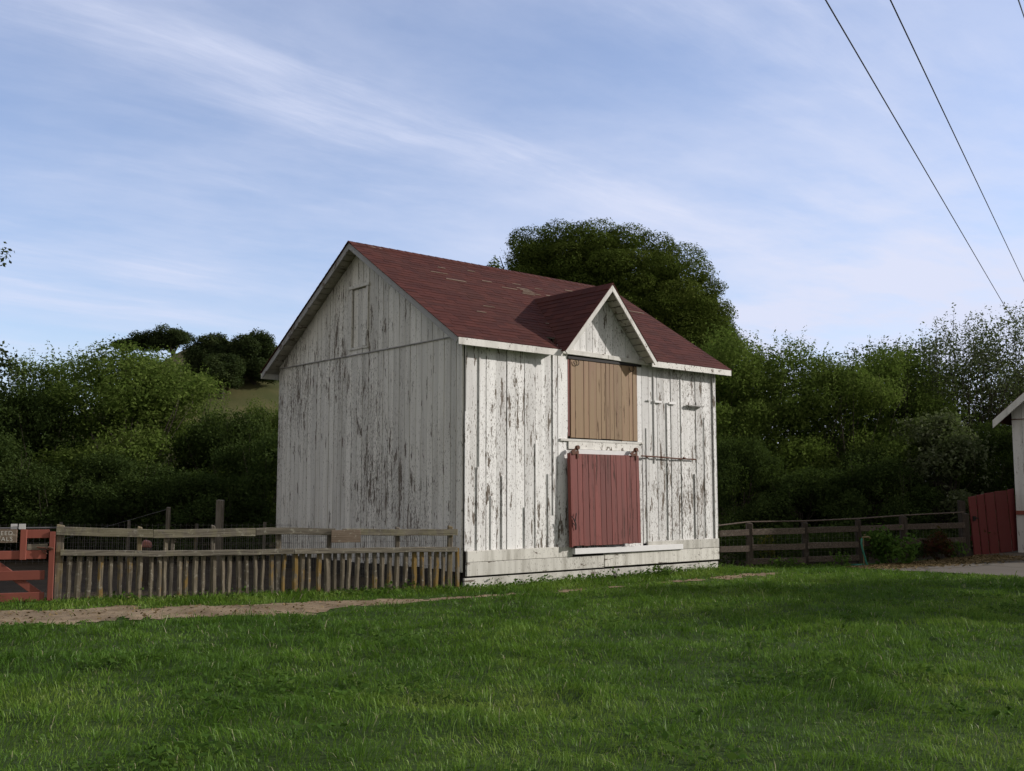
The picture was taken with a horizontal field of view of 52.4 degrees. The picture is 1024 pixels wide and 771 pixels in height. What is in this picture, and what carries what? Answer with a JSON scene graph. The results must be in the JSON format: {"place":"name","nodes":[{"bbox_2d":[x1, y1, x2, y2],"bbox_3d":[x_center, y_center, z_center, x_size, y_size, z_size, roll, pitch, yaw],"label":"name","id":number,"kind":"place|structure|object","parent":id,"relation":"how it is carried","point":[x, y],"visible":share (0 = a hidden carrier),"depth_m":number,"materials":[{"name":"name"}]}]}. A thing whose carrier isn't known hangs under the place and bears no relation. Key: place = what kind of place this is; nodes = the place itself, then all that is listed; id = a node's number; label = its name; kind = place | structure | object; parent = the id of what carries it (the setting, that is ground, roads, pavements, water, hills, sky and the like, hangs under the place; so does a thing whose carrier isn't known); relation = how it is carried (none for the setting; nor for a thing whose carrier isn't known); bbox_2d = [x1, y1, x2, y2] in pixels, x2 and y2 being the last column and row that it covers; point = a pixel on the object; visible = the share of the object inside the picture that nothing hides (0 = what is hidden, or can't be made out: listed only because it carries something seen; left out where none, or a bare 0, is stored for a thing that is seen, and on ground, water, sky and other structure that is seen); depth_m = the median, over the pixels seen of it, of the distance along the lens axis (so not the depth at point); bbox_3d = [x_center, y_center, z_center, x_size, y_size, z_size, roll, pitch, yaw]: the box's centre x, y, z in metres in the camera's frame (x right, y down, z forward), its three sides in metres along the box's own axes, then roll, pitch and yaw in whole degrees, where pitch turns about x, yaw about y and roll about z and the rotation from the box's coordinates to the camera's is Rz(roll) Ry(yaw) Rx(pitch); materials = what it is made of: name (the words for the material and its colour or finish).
{"place":"outdoors","nodes":[
{"label":"outdoors","id":0,"kind":"place"},
{"bbox_2d":[0,572,774,624],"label":"path","id":1,"kind":"structure","parent":0,"point":[63,616],"depth_m":14.08,"materials":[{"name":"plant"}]},
{"bbox_2d":[487,255,502,268],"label":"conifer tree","id":2,"kind":"object","parent":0,"point":[495,265],"visible":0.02,"depth_m":40.41,"materials":[{"name":"green plant"}]},
{"bbox_2d":[0,539,1012,600],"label":"yard","id":3,"kind":"structure","parent":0,"point":[13,586],"depth_m":20.01,"materials":[{"name":"brown soil"}]},
{"bbox_2d":[0,242,22,387],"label":"leafy tree","id":4,"kind":"object","parent":3,"relation":"on","point":[9,366],"visible":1,"depth_m":23.71,"materials":[{"name":"green plant"}]},
{"bbox_2d":[0,385,48,482],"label":"bushy tree","id":5,"kind":"object","parent":3,"relation":"on","point":[20,435],"visible":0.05,"depth_m":28.88,"materials":[{"name":"green plant"}]},
{"bbox_2d":[0,426,56,550],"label":"bush","id":6,"kind":"object","parent":3,"relation":"on","point":[8,450],"visible":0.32,"depth_m":25.21,"materials":[{"name":"green plant"}]},
{"bbox_2d":[0,374,119,550],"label":"bushy tree","id":7,"kind":"object","parent":3,"relation":"on","point":[36,426],"visible":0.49,"depth_m":28.36,"materials":[{"name":"green plant"}]},
{"bbox_2d":[0,461,124,560],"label":"bush","id":8,"kind":"object","parent":3,"relation":"on","point":[42,481],"visible":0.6,"depth_m":24.76,"materials":[{"name":"green plant"}]},
{"bbox_2d":[1,340,173,511],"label":"bushy tree","id":9,"kind":"object","parent":3,"relation":"on","point":[44,373],"visible":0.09,"depth_m":31.47,"materials":[{"name":"green plant"}]},
{"bbox_2d":[32,448,201,556],"bbox_3d":[-9.881,3.088,26.360,4.161,2.993,4.351,3,-6,-24],"label":"bush","id":10,"kind":"object","parent":3,"relation":"on","point":[129,485],"visible":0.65,"depth_m":25.31,"materials":[{"name":"green plant"}]},
{"bbox_2d":[0,520,291,568],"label":"wire fence","id":11,"kind":"object","parent":3,"relation":"on","point":[196,542],"visible":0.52,"depth_m":22.13,"materials":[{"name":"grey metal"}]},
{"bbox_2d":[142,540,151,586],"bbox_3d":[-6.321,3.117,17.975,0.213,0.894,0.210,0,-6,0],"label":"stump","id":12,"kind":"object","parent":3,"relation":"on","point":[146,563],"visible":0.53,"depth_m":17.90,"materials":[{"name":"brown wood"}]},
{"bbox_2d":[30,334,266,545],"bbox_3d":[-11.326,1.710,30.737,7.303,6.427,7.049,-4,-7,34],"label":"bushy tree","id":13,"kind":"object","parent":3,"relation":"on","point":[144,374],"visible":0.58,"depth_m":29.31,"materials":[{"name":"green plant"}]},
{"bbox_2d":[115,358,242,541],"bbox_3d":[-10.449,2.138,32.567,4.956,5.920,4.965,-5,-8,41],"label":"bushy tree","id":14,"kind":"object","parent":3,"relation":"on","point":[197,414],"visible":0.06,"depth_m":32.10,"materials":[{"name":"green plant"}]},
{"bbox_2d":[98,469,275,560],"bbox_3d":[-7.806,3.215,25.274,4.101,2.418,3.922,3,-7,-26],"label":"bush","id":15,"kind":"object","parent":3,"relation":"on","point":[190,490],"visible":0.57,"depth_m":24.84,"materials":[{"name":"green plant"}]},
{"bbox_2d":[166,405,276,549],"bbox_3d":[-8.033,2.664,29.424,4.591,4.248,4.752,2,-6,-22],"label":"bushy tree","id":16,"kind":"object","parent":3,"relation":"on","point":[206,441],"visible":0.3,"depth_m":28.96,"materials":[{"name":"green plant"}]},
{"bbox_2d":[179,426,277,560],"bbox_3d":[-6.325,2.855,26.691,4.212,3.636,4.405,2,-6,-16],"label":"bush","id":17,"kind":"object","parent":3,"relation":"on","point":[260,477],"visible":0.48,"depth_m":26.08,"materials":[{"name":"green plant"}]},
{"bbox_2d":[242,397,278,544],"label":"bushy tree","id":18,"kind":"object","parent":3,"relation":"on","point":[274,423],"visible":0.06,"depth_m":30.63,"materials":[{"name":"green plant"}]},
{"bbox_2d":[691,318,823,528],"bbox_3d":[6.380,1.571,30.790,5.881,6.728,5.676,-5,-8,42],"label":"bushy tree","id":19,"kind":"object","parent":3,"relation":"on","point":[725,353],"visible":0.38,"depth_m":29.77,"materials":[{"name":"green plant"}]},
{"bbox_2d":[716,434,798,538],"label":"bushy tree","id":20,"kind":"object","parent":3,"relation":"on","point":[753,465],"visible":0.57,"depth_m":27.53,"materials":[{"name":"green plant"}]},
{"bbox_2d":[717,325,876,524],"bbox_3d":[8.364,1.581,31.366,6.013,6.823,6.023,-5,-8,38],"label":"bushy tree","id":21,"kind":"object","parent":3,"relation":"on","point":[777,362],"visible":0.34,"depth_m":30.76,"materials":[{"name":"green plant"}]},
{"bbox_2d":[735,465,878,556],"bbox_3d":[7.612,3.347,27.224,3.894,2.586,4.072,-3,-7,29],"label":"bush","id":22,"kind":"object","parent":3,"relation":"on","point":[810,487],"visible":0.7,"depth_m":26.75,"materials":[{"name":"green plant"}]},
{"bbox_2d":[778,346,938,534],"bbox_3d":[10.229,1.863,31.089,5.216,6.182,5.404,-3,-6,23],"label":"bushy tree","id":23,"kind":"object","parent":3,"relation":"on","point":[876,385],"visible":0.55,"depth_m":30.15,"materials":[{"name":"green plant"}]},
{"bbox_2d":[802,445,952,536],"bbox_3d":[9.899,3.191,28.315,4.110,3.231,3.930,1,-6,-11],"label":"bush","id":24,"kind":"object","parent":3,"relation":"on","point":[867,472],"visible":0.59,"depth_m":27.60,"materials":[{"name":"green plant"}]},
{"bbox_2d":[836,331,1002,508],"bbox_3d":[12.518,1.726,33.019,5.768,6.877,5.758,-4,-7,31],"label":"bushy tree","id":25,"kind":"object","parent":3,"relation":"on","point":[922,400],"visible":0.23,"depth_m":32.11,"materials":[{"name":"green plant"}]},
{"bbox_2d":[883,407,1005,534],"bbox_3d":[11.977,2.698,29.292,3.535,4.146,4.032,-4,-7,33],"label":"bushy tree","id":26,"kind":"object","parent":3,"relation":"on","point":[951,446],"visible":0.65,"depth_m":28.74,"materials":[{"name":"green plant"}]},
{"bbox_2d":[894,303,1023,480],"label":"bushy tree","id":27,"kind":"object","parent":3,"relation":"on","point":[935,345],"visible":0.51,"depth_m":33.04,"materials":[{"name":"green plant"}]},
{"bbox_2d":[931,419,1015,532],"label":"bushy tree","id":28,"kind":"object","parent":3,"relation":"on","point":[1003,439],"visible":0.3,"depth_m":29.59,"materials":[{"name":"green plant"}]},
{"bbox_2d":[945,300,1023,500],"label":"bushy tree","id":29,"kind":"object","parent":3,"relation":"on","point":[1013,333],"visible":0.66,"depth_m":33.04,"materials":[{"name":"green plant"}]},
{"bbox_2d":[992,392,1023,552],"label":"white shed","id":30,"kind":"structure","parent":3,"relation":"on","point":[1012,413],"depth_m":26.13,"materials":[{"name":"paint"}]},
{"bbox_2d":[968,489,1017,554],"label":"plank gate","id":31,"kind":"structure","parent":30,"relation":"attached to","point":[1002,505],"depth_m":25.67,"materials":[{"name":"red paint"}]},
{"bbox_2d":[0,558,1023,770],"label":"lawn","id":32,"kind":"structure","parent":0,"point":[559,741],"depth_m":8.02,"materials":[{"name":"plant"}]},
{"bbox_2d":[610,567,619,577],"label":"weed clump","id":33,"kind":"object","parent":32,"relation":"on","point":[614,574],"visible":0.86,"depth_m":19.23,"materials":[{"name":"green plant"}]},
{"bbox_2d":[645,565,676,576],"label":"weed clump","id":34,"kind":"object","parent":32,"relation":"on","point":[666,569],"visible":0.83,"depth_m":19.92,"materials":[{"name":"green plant"}]},
{"bbox_2d":[758,556,804,567],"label":"weed clump","id":35,"kind":"object","parent":32,"relation":"on","point":[778,562],"visible":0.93,"depth_m":22.35,"materials":[{"name":"green plant"}]},
{"bbox_2d":[829,551,850,565],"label":"weed clump","id":36,"kind":"object","parent":32,"relation":"on","point":[839,560],"visible":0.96,"depth_m":22.58,"materials":[{"name":"green plant"}]},
{"bbox_2d":[851,534,870,565],"bbox_3d":[7.645,3.667,22.800,0.485,0.791,0.188,0,-6,0],"label":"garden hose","id":37,"kind":"object","parent":32,"relation":"on","point":[862,543],"visible":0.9,"depth_m":22.81,"materials":[{"name":"green rubber"}]},
{"bbox_2d":[859,523,921,563],"bbox_3d":[8.479,3.615,23.334,0.990,1.051,1.308,5,-8,-39],"label":"bush","id":38,"kind":"object","parent":32,"relation":"on","point":[892,546],"visible":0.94,"depth_m":23.17,"materials":[{"name":"green plant"}]},
{"bbox_2d":[920,526,957,559],"bbox_3d":[9.822,3.671,24.063,0.919,0.870,1.024,0,-6,0],"label":"red plant","id":39,"kind":"object","parent":32,"relation":"on","point":[934,544],"visible":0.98,"depth_m":23.90,"materials":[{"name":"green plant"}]},
{"bbox_2d":[946,541,970,557],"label":"bush","id":40,"kind":"object","parent":32,"relation":"on","point":[956,550],"visible":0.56,"depth_m":24.47,"materials":[{"name":"green plant"}]},
{"bbox_2d":[0,0,1023,473],"label":"sky","id":41,"kind":"structure","parent":0,"point":[201,167],"materials":[{"name":"blue"}]},
{"bbox_2d":[63,350,1010,531],"bbox_3d":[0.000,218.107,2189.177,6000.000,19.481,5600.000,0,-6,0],"label":"ground","id":42,"kind":"structure","parent":0,"point":[241,395],"depth_m":100.28,"materials":[{"name":"green plant"}]},
{"bbox_2d":[109,323,194,355],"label":"windswept tree","id":43,"kind":"object","parent":42,"relation":"on","point":[173,338],"visible":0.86,"depth_m":117.91,"materials":[{"name":"green plant"}]},
{"bbox_2d":[165,507,170,579],"bbox_3d":[-6.433,2.989,19.395,0.080,1.441,0.070,0,-6,0],"label":"yard post","id":44,"kind":"object","parent":42,"relation":"on","point":[168,515],"visible":0.48,"depth_m":19.41,"materials":[{"name":"grey wood"}]},
{"bbox_2d":[180,332,234,376],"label":"oak tree","id":45,"kind":"object","parent":42,"relation":"on","point":[199,350],"visible":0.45,"depth_m":102.22,"materials":[{"name":"green plant"}]},
{"bbox_2d":[215,500,223,575],"bbox_3d":[-5.691,3.006,20.198,0.140,1.572,0.130,0,-6,0],"label":"yard post","id":46,"kind":"object","parent":42,"relation":"on","point":[219,522],"visible":0.54,"depth_m":20.17,"materials":[{"name":"grey wood"}]},
{"bbox_2d":[198,352,245,398],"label":"tree","id":47,"kind":"object","parent":42,"relation":"on","point":[231,368],"visible":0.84,"depth_m":98.81,"materials":[{"name":"green plant"}]},
{"bbox_2d":[225,327,278,384],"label":"oak tree","id":48,"kind":"object","parent":42,"relation":"on","point":[254,350],"visible":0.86,"depth_m":102.38,"materials":[{"name":"green plant"}]},
{"bbox_2d":[53,524,459,600],"bbox_3d":[-3.828,2.786,16.442,6.245,1.239,0.162,2,-6,-20],"label":"picket fence","id":49,"kind":"object","parent":42,"relation":"on","point":[277,578],"visible":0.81,"depth_m":16.29,"materials":[{"name":"grey wood"}]},
{"bbox_2d":[0,529,55,602],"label":"field gate","id":50,"kind":"structure","parent":49,"relation":"attached to","point":[34,551],"depth_m":15.24,"materials":[{"name":"red paint"}]},
{"bbox_2d":[0,529,16,542],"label":"warning sign","id":51,"kind":"object","parent":50,"relation":"attached to","point":[8,535],"visible":1,"depth_m":15.14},
{"bbox_2d":[11,524,16,528],"bbox_3d":[-7.292,2.066,15.228,0.086,0.078,0.012,2,-6,-19],"label":"white card","id":52,"kind":"object","parent":50,"relation":"attached to","point":[13,526],"visible":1,"depth_m":15.22,"materials":[{"name":"white paper"}]},
{"bbox_2d":[19,524,25,528],"bbox_3d":[-7.177,2.067,15.240,0.092,0.078,0.012,2,-6,-19],"label":"white card","id":53,"kind":"object","parent":50,"relation":"attached to","point":[22,526],"visible":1,"depth_m":15.24,"materials":[{"name":"white paper"}]},
{"bbox_2d":[0,527,55,528],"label":"top pipe","id":54,"kind":"object","parent":49,"relation":"attached to","point":[30,527],"visible":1,"depth_m":15.39,"materials":[{"name":"metal"}]},
{"bbox_2d":[331,530,360,542],"bbox_3d":[-2.682,2.433,16.788,0.472,0.200,0.030,2,-6,-20],"label":"wooden board","id":55,"kind":"object","parent":49,"relation":"attached to","point":[342,536],"visible":1,"depth_m":16.77,"materials":[{"name":"brown wood"}]},
{"bbox_2d":[260,241,731,587],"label":"barn","id":56,"kind":"structure","parent":42,"relation":"on","point":[515,424],"depth_m":20.03,"materials":[{"name":"white paint"}]},
{"bbox_2d":[567,359,637,440],"bbox_3d":[1.779,0.301,20.194,1.917,1.506,0.059,5,-8,-40],"label":"loft door","id":57,"kind":"structure","parent":56,"relation":"in","point":[602,404],"depth_m":20.17,"materials":[{"name":"beige paint"}]},
{"bbox_2d":[567,445,640,546],"bbox_3d":[1.780,2.103,19.816,1.884,1.880,0.126,5,-9,-40],"label":"barn door","id":58,"kind":"structure","parent":56,"relation":"in","point":[604,490],"depth_m":19.75,"materials":[{"name":"red paint"}]},
{"bbox_2d":[0,336,1023,565],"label":"undergrowth","id":59,"kind":"object","parent":42,"relation":"on","point":[741,556],"visible":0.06,"depth_m":26.36,"materials":[{"name":"green plant"}]},
{"bbox_2d":[493,217,741,360],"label":"cypress tree","id":60,"kind":"object","parent":42,"relation":"on","point":[658,286],"visible":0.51,"depth_m":42.31,"materials":[{"name":"green plant"}]},
{"bbox_2d":[718,512,970,565],"bbox_3d":[7.681,3.520,23.633,7.213,1.256,0.294,2,-6,-22],"label":"rail fence","id":61,"kind":"object","parent":42,"relation":"on","point":[749,532],"visible":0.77,"depth_m":23.20,"materials":[{"name":"brown wood"}]},
{"bbox_2d":[755,527,777,565],"bbox_3d":[5.650,3.596,23.029,0.642,0.907,0.419,2,-6,-22],"label":"vine","id":62,"kind":"object","parent":61,"relation":"attached to","point":[769,540],"visible":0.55,"depth_m":23.02,"materials":[{"name":"green plant"}]},
{"bbox_2d":[825,0,1010,316],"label":"power line","id":63,"kind":"object","parent":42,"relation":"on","point":[903,132],"visible":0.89,"depth_m":32.57,"materials":[{"name":"black metal"}]},
{"bbox_2d":[890,0,1023,280],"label":"power line","id":64,"kind":"object","parent":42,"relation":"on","point":[947,120],"visible":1,"depth_m":33.28,"materials":[{"name":"black metal"}]},
{"bbox_2d":[957,500,965,550],"bbox_3d":[10.920,3.544,25.189,0.160,1.528,0.140,0,-6,0],"label":"gate post","id":65,"kind":"object","parent":42,"relation":"on","point":[961,506],"visible":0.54,"depth_m":25.20,"materials":[{"name":"brown wood"}]},
{"bbox_2d":[672,309,745,351],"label":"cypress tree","id":66,"kind":"object","parent":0,"point":[706,331],"visible":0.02,"depth_m":42.92,"materials":[{"name":"green plant"}]},
{"bbox_2d":[856,550,1023,576],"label":"pavement","id":67,"kind":"structure","parent":0,"point":[1007,567],"depth_m":21.85,"materials":[{"name":"concrete"}]},
{"bbox_2d":[846,553,1023,569],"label":"fallen leaves","id":68,"kind":"object","parent":67,"relation":"on","point":[980,558],"visible":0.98,"depth_m":23.21,"materials":[{"name":"plant"}]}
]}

